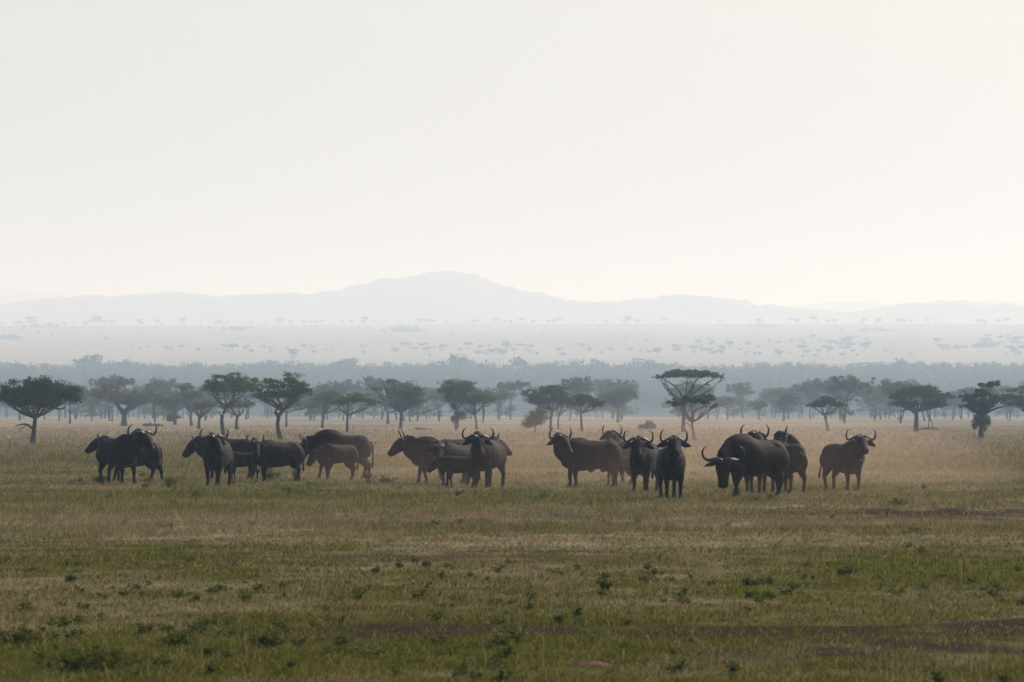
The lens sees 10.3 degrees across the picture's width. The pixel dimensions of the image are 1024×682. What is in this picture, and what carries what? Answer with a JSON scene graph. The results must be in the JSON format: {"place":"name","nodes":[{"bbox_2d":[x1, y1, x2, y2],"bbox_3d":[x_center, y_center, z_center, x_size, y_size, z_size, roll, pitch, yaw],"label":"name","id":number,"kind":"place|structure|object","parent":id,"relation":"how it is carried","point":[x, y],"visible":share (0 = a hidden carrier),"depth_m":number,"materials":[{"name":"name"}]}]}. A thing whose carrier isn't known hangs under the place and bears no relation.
{"place":"outdoors","nodes":[
{"label":"outdoors","id":0,"kind":"place"},
{"bbox_2d":[0,324,1023,681],"bbox_3d":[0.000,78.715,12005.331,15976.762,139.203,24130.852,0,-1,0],"label":"ground","id":1,"kind":"structure","parent":0,"point":[70,344],"depth_m":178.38,"materials":[{"name":"plant"}]},
{"bbox_2d":[0,624,48,644],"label":"weed plant","id":2,"kind":"object","parent":1,"relation":"on","point":[20,634],"visible":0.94,"depth_m":59.72,"materials":[{"name":"green plant"}]},
{"bbox_2d":[0,375,85,443],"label":"acacia tree","id":3,"kind":"object","parent":1,"relation":"on","point":[29,393],"visible":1,"depth_m":391.44,"materials":[{"name":"green plant"}]},
{"bbox_2d":[65,384,97,418],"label":"acacia tree","id":4,"kind":"object","parent":1,"relation":"on","point":[74,408],"visible":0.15,"depth_m":1251.57,"materials":[{"name":"green plant"}]},
{"bbox_2d":[64,385,100,423],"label":"acacia tree","id":5,"kind":"object","parent":1,"relation":"on","point":[88,392],"visible":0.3,"depth_m":910.50,"materials":[{"name":"green plant"}]},
{"bbox_2d":[73,353,102,364],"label":"woodland tree","id":6,"kind":"object","parent":1,"relation":"on","point":[93,359],"visible":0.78,"depth_m":3419.64,"materials":[{"name":"grey plant"}]},
{"bbox_2d":[78,396,102,420],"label":"acacia tree","id":7,"kind":"object","parent":1,"relation":"on","point":[93,402],"visible":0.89,"depth_m":1097.75,"materials":[{"name":"green plant"}]},
{"bbox_2d":[57,639,148,670],"bbox_3d":[-3.879,2.966,53.742,0.891,0.300,0.920,0,-1,0],"label":"weed plant","id":8,"kind":"object","parent":1,"relation":"on","point":[111,659],"visible":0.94,"depth_m":53.63,"materials":[{"name":"green plant"}]},
{"bbox_2d":[88,374,119,418],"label":"acacia tree","id":9,"kind":"object","parent":1,"relation":"on","point":[95,381],"visible":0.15,"depth_m":1303.16,"materials":[{"name":"green plant"}]},
{"bbox_2d":[84,393,123,420],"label":"acacia tree","id":10,"kind":"object","parent":1,"relation":"on","point":[104,400],"visible":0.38,"depth_m":1100.73,"materials":[{"name":"green plant"}]},
{"bbox_2d":[96,376,136,420],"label":"acacia tree","id":11,"kind":"object","parent":1,"relation":"on","point":[120,382],"visible":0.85,"depth_m":1074.23,"materials":[{"name":"green plant"}]},
{"bbox_2d":[85,434,163,481],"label":"buffalo","id":12,"kind":"object","parent":1,"relation":"on","point":[150,460],"visible":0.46,"depth_m":194.39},
{"bbox_2d":[92,384,157,425],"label":"acacia tree","id":13,"kind":"object","parent":1,"relation":"on","point":[132,401],"visible":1,"depth_m":783.42,"materials":[{"name":"green plant"}]},
{"bbox_2d":[96,424,156,483],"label":"buffalo","id":14,"kind":"object","parent":1,"relation":"on","point":[122,452],"visible":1,"depth_m":187.12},
{"bbox_2d":[139,383,161,421],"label":"acacia tree","id":15,"kind":"object","parent":1,"relation":"on","point":[152,387],"visible":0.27,"depth_m":996.84,"materials":[{"name":"green plant"}]},
{"bbox_2d":[145,377,180,419],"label":"acacia tree","id":16,"kind":"object","parent":1,"relation":"on","point":[168,385],"visible":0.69,"depth_m":1197.32,"materials":[{"name":"green plant"}]},
{"bbox_2d":[152,388,180,421],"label":"acacia tree","id":17,"kind":"object","parent":1,"relation":"on","point":[169,393],"visible":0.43,"depth_m":1051.23,"materials":[{"name":"green plant"}]},
{"bbox_2d":[145,391,193,424],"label":"acacia tree","id":18,"kind":"object","parent":1,"relation":"on","point":[162,399],"visible":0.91,"depth_m":859.18,"materials":[{"name":"green plant"}]},
{"bbox_2d":[159,630,196,645],"bbox_3d":[-3.476,3.095,59.231,0.403,0.188,0.404,0,-1,0],"label":"weed plant","id":19,"kind":"object","parent":1,"relation":"on","point":[182,638],"visible":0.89,"depth_m":59.18,"materials":[{"name":"green plant"}]},
{"bbox_2d":[175,382,203,425],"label":"acacia tree","id":20,"kind":"object","parent":1,"relation":"on","point":[184,388],"visible":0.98,"depth_m":807.79,"materials":[{"name":"green plant"}]},
{"bbox_2d":[186,400,218,428],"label":"acacia tree","id":21,"kind":"object","parent":1,"relation":"on","point":[199,405],"visible":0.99,"depth_m":683.15,"materials":[{"name":"green plant"}]},
{"bbox_2d":[196,379,227,420],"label":"acacia tree","id":22,"kind":"object","parent":1,"relation":"on","point":[208,396],"visible":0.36,"depth_m":1122.77,"materials":[{"name":"green plant"}]},
{"bbox_2d":[199,428,233,485],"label":"buffalo","id":23,"kind":"object","parent":1,"relation":"on","point":[218,455],"visible":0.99,"depth_m":183.09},
{"bbox_2d":[182,435,257,478],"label":"buffalo","id":24,"kind":"object","parent":1,"relation":"on","point":[192,446],"visible":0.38,"depth_m":198.80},
{"bbox_2d":[196,372,266,435],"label":"acacia tree","id":25,"kind":"object","parent":1,"relation":"on","point":[233,385],"visible":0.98,"depth_m":522.25,"materials":[{"name":"green plant"}]},
{"bbox_2d":[218,397,255,429],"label":"acacia tree","id":26,"kind":"object","parent":1,"relation":"on","point":[239,403],"visible":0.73,"depth_m":649.69,"materials":[{"name":"green plant"}]},
{"bbox_2d":[231,452,259,479],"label":"buffalo calf","id":27,"kind":"object","parent":1,"relation":"on","point":[243,459],"visible":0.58,"depth_m":195.86},
{"bbox_2d":[244,628,290,647],"bbox_3d":[-2.535,3.082,58.957,0.490,0.211,0.426,0,-1,0],"label":"weed plant","id":28,"kind":"object","parent":1,"relation":"on","point":[273,639],"visible":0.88,"depth_m":58.93,"materials":[{"name":"green plant"}]},
{"bbox_2d":[242,434,304,480],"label":"buffalo","id":29,"kind":"object","parent":1,"relation":"on","point":[265,455],"visible":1,"depth_m":191.48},
{"bbox_2d":[249,371,312,439],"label":"acacia tree","id":30,"kind":"object","parent":1,"relation":"on","point":[294,384],"visible":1,"depth_m":444.03,"materials":[{"name":"green plant"}]},
{"bbox_2d":[273,398,321,426],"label":"acacia tree","id":31,"kind":"object","parent":1,"relation":"on","point":[298,403],"visible":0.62,"depth_m":761.57,"materials":[{"name":"green plant"}]},
{"bbox_2d":[294,387,324,420],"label":"acacia tree","id":32,"kind":"object","parent":1,"relation":"on","point":[313,411],"visible":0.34,"depth_m":1101.93,"materials":[{"name":"green plant"}]},
{"bbox_2d":[309,389,341,427],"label":"acacia tree","id":33,"kind":"object","parent":1,"relation":"on","point":[322,397],"visible":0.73,"depth_m":720.56,"materials":[{"name":"green plant"}]},
{"bbox_2d":[314,381,344,419],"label":"acacia tree","id":34,"kind":"object","parent":1,"relation":"on","point":[329,387],"visible":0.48,"depth_m":1219.93,"materials":[{"name":"green plant"}]},
{"bbox_2d":[306,443,358,479],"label":"buffalo calf","id":35,"kind":"object","parent":1,"relation":"on","point":[328,455],"visible":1,"depth_m":195.74},
{"bbox_2d":[299,429,373,478],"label":"buffalo","id":36,"kind":"object","parent":1,"relation":"on","point":[362,445],"visible":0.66,"depth_m":200.20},
{"bbox_2d":[331,357,357,365],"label":"woodland tree","id":37,"kind":"object","parent":1,"relation":"on","point":[349,361],"visible":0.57,"depth_m":3420.05,"materials":[{"name":"grey plant"}]},
{"bbox_2d":[334,379,367,418],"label":"acacia tree","id":38,"kind":"object","parent":1,"relation":"on","point":[353,387],"visible":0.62,"depth_m":1301.70,"materials":[{"name":"green plant"}]},
{"bbox_2d":[326,392,380,431],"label":"acacia tree","id":39,"kind":"object","parent":1,"relation":"on","point":[356,397],"visible":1,"depth_m":592.13,"materials":[{"name":"green plant"}]},
{"bbox_2d":[361,375,393,419],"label":"acacia tree","id":40,"kind":"object","parent":1,"relation":"on","point":[369,382],"visible":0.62,"depth_m":1196.31,"materials":[{"name":"green plant"}]},
{"bbox_2d":[373,393,407,423],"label":"acacia tree","id":41,"kind":"object","parent":1,"relation":"on","point":[383,402],"visible":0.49,"depth_m":918.62,"materials":[{"name":"green plant"}]},
{"bbox_2d":[370,378,427,428],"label":"acacia tree","id":42,"kind":"object","parent":1,"relation":"on","point":[409,398],"visible":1,"depth_m":683.06,"materials":[{"name":"green plant"}]},
{"bbox_2d":[379,324,425,331],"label":"thicket","id":43,"kind":"object","parent":1,"relation":"on","point":[401,328],"visible":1,"depth_m":7378.28,"materials":[{"name":"grey plant"}]},
{"bbox_2d":[392,392,433,420],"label":"acacia tree","id":44,"kind":"object","parent":1,"relation":"on","point":[417,409],"visible":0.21,"depth_m":1113.15,"materials":[{"name":"green plant"}]},
{"bbox_2d":[387,429,466,483],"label":"buffalo","id":45,"kind":"object","parent":1,"relation":"on","point":[413,448],"visible":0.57,"depth_m":190.22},
{"bbox_2d":[422,391,447,421],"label":"acacia tree","id":46,"kind":"object","parent":1,"relation":"on","point":[436,397],"visible":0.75,"depth_m":1044.22,"materials":[{"name":"green plant"}]},
{"bbox_2d":[425,438,478,485],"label":"buffalo","id":47,"kind":"object","parent":1,"relation":"on","point":[439,449],"visible":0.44,"depth_m":184.61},
{"bbox_2d":[427,456,479,487],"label":"buffalo calf","id":48,"kind":"object","parent":1,"relation":"on","point":[450,465],"visible":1,"depth_m":181.22},
{"bbox_2d":[436,379,475,429],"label":"acacia tree","id":49,"kind":"object","parent":1,"relation":"on","point":[450,396],"visible":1,"depth_m":650.04,"materials":[{"name":"green plant"}]},
{"bbox_2d":[437,433,512,479],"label":"buffalo","id":50,"kind":"object","parent":1,"relation":"on","point":[508,451],"visible":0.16,"depth_m":197.41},
{"bbox_2d":[460,390,495,429],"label":"acacia tree","id":51,"kind":"object","parent":1,"relation":"on","point":[484,398],"visible":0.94,"depth_m":666.14,"materials":[{"name":"green plant"}]},
{"bbox_2d":[462,427,506,487],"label":"buffalo","id":52,"kind":"object","parent":1,"relation":"on","point":[487,455],"visible":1,"depth_m":180.66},
{"bbox_2d":[471,389,506,422],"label":"acacia tree","id":53,"kind":"object","parent":1,"relation":"on","point":[502,396],"visible":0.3,"depth_m":962.07,"materials":[{"name":"green plant"}]},
{"bbox_2d":[484,388,516,419],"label":"acacia tree","id":54,"kind":"object","parent":1,"relation":"on","point":[508,396],"visible":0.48,"depth_m":1163.75,"materials":[{"name":"green plant"}]},
{"bbox_2d":[0,465,1023,537],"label":"grass","id":55,"kind":"structure","parent":1,"relation":"on","point":[656,504],"depth_m":143.74,"materials":[{"name":"green plant"}]},
{"bbox_2d":[0,357,1023,416],"bbox_3d":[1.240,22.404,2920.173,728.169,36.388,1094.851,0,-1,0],"label":"distant woodland","id":56,"kind":"object","parent":1,"relation":"on","point":[654,393],"visible":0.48,"depth_m":2995.80,"materials":[{"name":"plant"}]},
{"bbox_2d":[0,422,1023,468],"bbox_3d":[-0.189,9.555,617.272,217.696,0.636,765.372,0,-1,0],"label":"grass","id":57,"kind":"structure","parent":1,"relation":"on","point":[550,461],"depth_m":372.28,"materials":[{"name":"beige plant"}]},
{"bbox_2d":[0,470,1023,681],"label":"weeds","id":58,"kind":"object","parent":1,"relation":"on","point":[212,667],"visible":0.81,"depth_m":66.64,"materials":[{"name":"green plant"}]},
{"bbox_2d":[496,380,531,419],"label":"acacia tree","id":59,"kind":"object","parent":1,"relation":"on","point":[518,385],"visible":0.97,"depth_m":1215.35,"materials":[{"name":"green plant"}]},
{"bbox_2d":[520,407,549,433],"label":"acacia tree","id":60,"kind":"object","parent":1,"relation":"on","point":[537,416],"visible":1,"depth_m":567.09,"materials":[{"name":"green plant"}]},
{"bbox_2d":[520,384,572,428],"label":"acacia tree","id":61,"kind":"object","parent":1,"relation":"on","point":[535,397],"visible":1,"depth_m":666.25,"materials":[{"name":"green plant"}]},
{"bbox_2d":[552,395,572,428],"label":"acacia tree","id":62,"kind":"object","parent":1,"relation":"on","point":[554,401],"visible":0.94,"depth_m":666.50,"materials":[{"name":"green plant"}]},
{"bbox_2d":[559,375,605,414],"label":"acacia tree","id":63,"kind":"object","parent":1,"relation":"on","point":[581,385],"visible":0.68,"depth_m":1063.48,"materials":[{"name":"green plant"}]},
{"bbox_2d":[547,427,622,487],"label":"buffalo","id":64,"kind":"object","parent":1,"relation":"on","point":[574,456],"visible":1,"depth_m":181.01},
{"bbox_2d":[569,393,605,430],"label":"acacia tree","id":65,"kind":"object","parent":1,"relation":"on","point":[582,398],"visible":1,"depth_m":619.95,"materials":[{"name":"green plant"}]},
{"bbox_2d":[567,661,613,666],"bbox_3d":[0.750,3.111,54.834,0.485,0.055,0.861,0,-1,0],"label":"earth clod","id":66,"kind":"object","parent":1,"relation":"on","point":[587,663],"visible":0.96,"depth_m":54.66,"materials":[{"name":"brown soil"}]},
{"bbox_2d":[586,378,609,417],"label":"acacia tree","id":67,"kind":"object","parent":1,"relation":"on","point":[599,382],"visible":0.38,"depth_m":1454.93,"materials":[{"name":"green plant"}]},
{"bbox_2d":[595,576,613,589],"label":"weed plant","id":68,"kind":"object","parent":1,"relation":"on","point":[602,583],"visible":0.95,"depth_m":77.89,"materials":[{"name":"green plant"}]},
{"bbox_2d":[588,456,638,485],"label":"buffalo calf","id":69,"kind":"object","parent":1,"relation":"on","point":[626,464],"visible":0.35,"depth_m":184.94},
{"bbox_2d":[599,425,630,481],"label":"buffalo","id":70,"kind":"object","parent":1,"relation":"on","point":[615,436],"visible":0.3,"depth_m":193.69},
{"bbox_2d":[595,387,639,422],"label":"acacia tree","id":71,"kind":"object","parent":1,"relation":"on","point":[619,394],"visible":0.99,"depth_m":987.10,"materials":[{"name":"green plant"}]},
{"bbox_2d":[603,379,639,418],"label":"acacia tree","id":72,"kind":"object","parent":1,"relation":"on","point":[622,384],"visible":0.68,"depth_m":1342.12,"materials":[{"name":"green plant"}]},
{"bbox_2d":[612,398,640,420],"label":"acacia tree","id":73,"kind":"object","parent":1,"relation":"on","point":[623,409],"visible":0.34,"depth_m":1131.01,"materials":[{"name":"green plant"}]},
{"bbox_2d":[622,430,658,491],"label":"buffalo","id":74,"kind":"object","parent":1,"relation":"on","point":[644,451],"visible":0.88,"depth_m":170.08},
{"bbox_2d":[656,429,690,498],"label":"buffalo","id":75,"kind":"object","parent":1,"relation":"on","point":[670,462],"visible":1,"depth_m":156.99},
{"bbox_2d":[661,383,715,419],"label":"acacia tree","id":76,"kind":"object","parent":1,"relation":"on","point":[696,387],"visible":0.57,"depth_m":1079.49,"materials":[{"name":"green plant"}]},
{"bbox_2d":[652,369,725,431],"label":"acacia tree","id":77,"kind":"object","parent":1,"relation":"on","point":[688,373],"visible":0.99,"depth_m":592.26,"materials":[{"name":"green plant"}]},
{"bbox_2d":[666,393,718,440],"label":"acacia tree","id":78,"kind":"object","parent":1,"relation":"on","point":[703,399],"visible":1,"depth_m":436.88,"materials":[{"name":"green plant"}]},
{"bbox_2d":[718,396,740,419],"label":"acacia tree","id":79,"kind":"object","parent":1,"relation":"on","point":[728,401],"visible":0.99,"depth_m":1196.94,"materials":[{"name":"green plant"}]},
{"bbox_2d":[725,381,756,418],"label":"acacia tree","id":80,"kind":"object","parent":1,"relation":"on","point":[741,387],"visible":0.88,"depth_m":1351.87,"materials":[{"name":"green plant"}]},
{"bbox_2d":[701,434,789,496],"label":"buffalo","id":81,"kind":"object","parent":1,"relation":"on","point":[739,457],"visible":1,"depth_m":160.08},
{"bbox_2d":[740,424,769,492],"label":"buffalo","id":82,"kind":"object","parent":1,"relation":"on","point":[759,435],"visible":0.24,"depth_m":168.03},
{"bbox_2d":[748,400,768,419],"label":"acacia tree","id":83,"kind":"object","parent":1,"relation":"on","point":[760,405],"visible":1,"depth_m":1181.76,"materials":[{"name":"green plant"}]},
{"bbox_2d":[761,390,794,417],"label":"acacia tree","id":84,"kind":"object","parent":1,"relation":"on","point":[765,393],"visible":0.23,"depth_m":1400.62,"materials":[{"name":"green plant"}]},
{"bbox_2d":[766,386,802,418],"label":"acacia tree","id":85,"kind":"object","parent":1,"relation":"on","point":[790,391],"visible":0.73,"depth_m":1285.24,"materials":[{"name":"green plant"}]},
{"bbox_2d":[773,398,802,420],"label":"acacia tree","id":86,"kind":"object","parent":1,"relation":"on","point":[794,404],"visible":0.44,"depth_m":1121.15,"materials":[{"name":"green plant"}]},
{"bbox_2d":[777,393,799,420],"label":"acacia tree","id":87,"kind":"object","parent":1,"relation":"on","point":[783,400],"visible":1,"depth_m":1080.31,"materials":[{"name":"green plant"}]},
{"bbox_2d":[770,425,807,492],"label":"buffalo","id":88,"kind":"object","parent":1,"relation":"on","point":[798,463],"visible":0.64,"depth_m":170.12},
{"bbox_2d":[791,379,819,418],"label":"acacia tree","id":89,"kind":"object","parent":1,"relation":"on","point":[805,388],"visible":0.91,"depth_m":1287.42,"materials":[{"name":"green plant"}]},
{"bbox_2d":[804,396,846,430],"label":"acacia tree","id":90,"kind":"object","parent":1,"relation":"on","point":[821,402],"visible":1,"depth_m":605.77,"materials":[{"name":"green plant"}]},
{"bbox_2d":[809,378,849,418],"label":"acacia tree","id":91,"kind":"object","parent":1,"relation":"on","point":[818,392],"visible":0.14,"depth_m":1282.75,"materials":[{"name":"green plant"}]},
{"bbox_2d":[811,373,855,419],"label":"acacia tree","id":92,"kind":"object","parent":1,"relation":"on","point":[816,381],"visible":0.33,"depth_m":1165.67,"materials":[{"name":"green plant"}]},
{"bbox_2d":[817,375,875,422],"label":"acacia tree","id":93,"kind":"object","parent":1,"relation":"on","point":[855,382],"visible":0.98,"depth_m":934.14,"materials":[{"name":"green plant"}]},
{"bbox_2d":[818,429,875,489],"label":"buffalo","id":94,"kind":"object","parent":1,"relation":"on","point":[847,458],"visible":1,"depth_m":174.81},
{"bbox_2d":[852,385,877,417],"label":"acacia tree","id":95,"kind":"object","parent":1,"relation":"on","point":[866,405],"visible":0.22,"depth_m":1444.94,"materials":[{"name":"green plant"}]},
{"bbox_2d":[854,390,895,420],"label":"acacia tree","id":96,"kind":"object","parent":1,"relation":"on","point":[869,397],"visible":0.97,"depth_m":1130.11,"materials":[{"name":"green plant"}]},
{"bbox_2d":[878,378,914,422],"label":"acacia tree","id":97,"kind":"object","parent":1,"relation":"on","point":[886,387],"visible":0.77,"depth_m":923.61,"materials":[{"name":"green plant"}]},
{"bbox_2d":[885,384,956,431],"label":"acacia tree","id":98,"kind":"object","parent":1,"relation":"on","point":[903,395],"visible":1,"depth_m":605.50,"materials":[{"name":"green plant"}]},
{"bbox_2d":[947,398,966,419],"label":"acacia tree","id":99,"kind":"object","parent":1,"relation":"on","point":[955,402],"visible":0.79,"depth_m":1167.29,"materials":[{"name":"green plant"}]},
{"bbox_2d":[955,386,1008,416],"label":"acacia tree","id":100,"kind":"object","parent":1,"relation":"on","point":[970,390],"visible":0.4,"depth_m":1114.01,"materials":[{"name":"green plant"}]},
{"bbox_2d":[958,380,1006,437],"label":"acacia tree","id":101,"kind":"object","parent":1,"relation":"on","point":[982,405],"visible":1,"depth_m":475.78,"materials":[{"name":"green plant"}]},
{"bbox_2d":[995,390,1019,418],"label":"acacia tree","id":102,"kind":"object","parent":1,"relation":"on","point":[1006,410],"visible":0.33,"depth_m":1282.81,"materials":[{"name":"green plant"}]},
{"bbox_2d":[1000,384,1023,411],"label":"acacia tree","id":103,"kind":"object","parent":1,"relation":"on","point":[1018,401],"visible":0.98,"depth_m":579.59,"materials":[{"name":"green plant"}]},
{"bbox_2d":[0,271,1023,325],"bbox_3d":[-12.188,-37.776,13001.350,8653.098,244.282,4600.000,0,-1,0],"label":"hills","id":104,"kind":"structure","parent":0,"point":[450,297],"depth_m":12029.77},
{"bbox_2d":[0,286,1023,312],"bbox_3d":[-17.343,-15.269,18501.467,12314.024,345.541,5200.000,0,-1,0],"label":"hills","id":105,"kind":"structure","parent":0,"point":[10,295],"depth_m":18036.33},
{"bbox_2d":[0,0,1023,306],"label":"sky","id":106,"kind":"structure","parent":0,"point":[789,153],"materials":[{"name":"white"}]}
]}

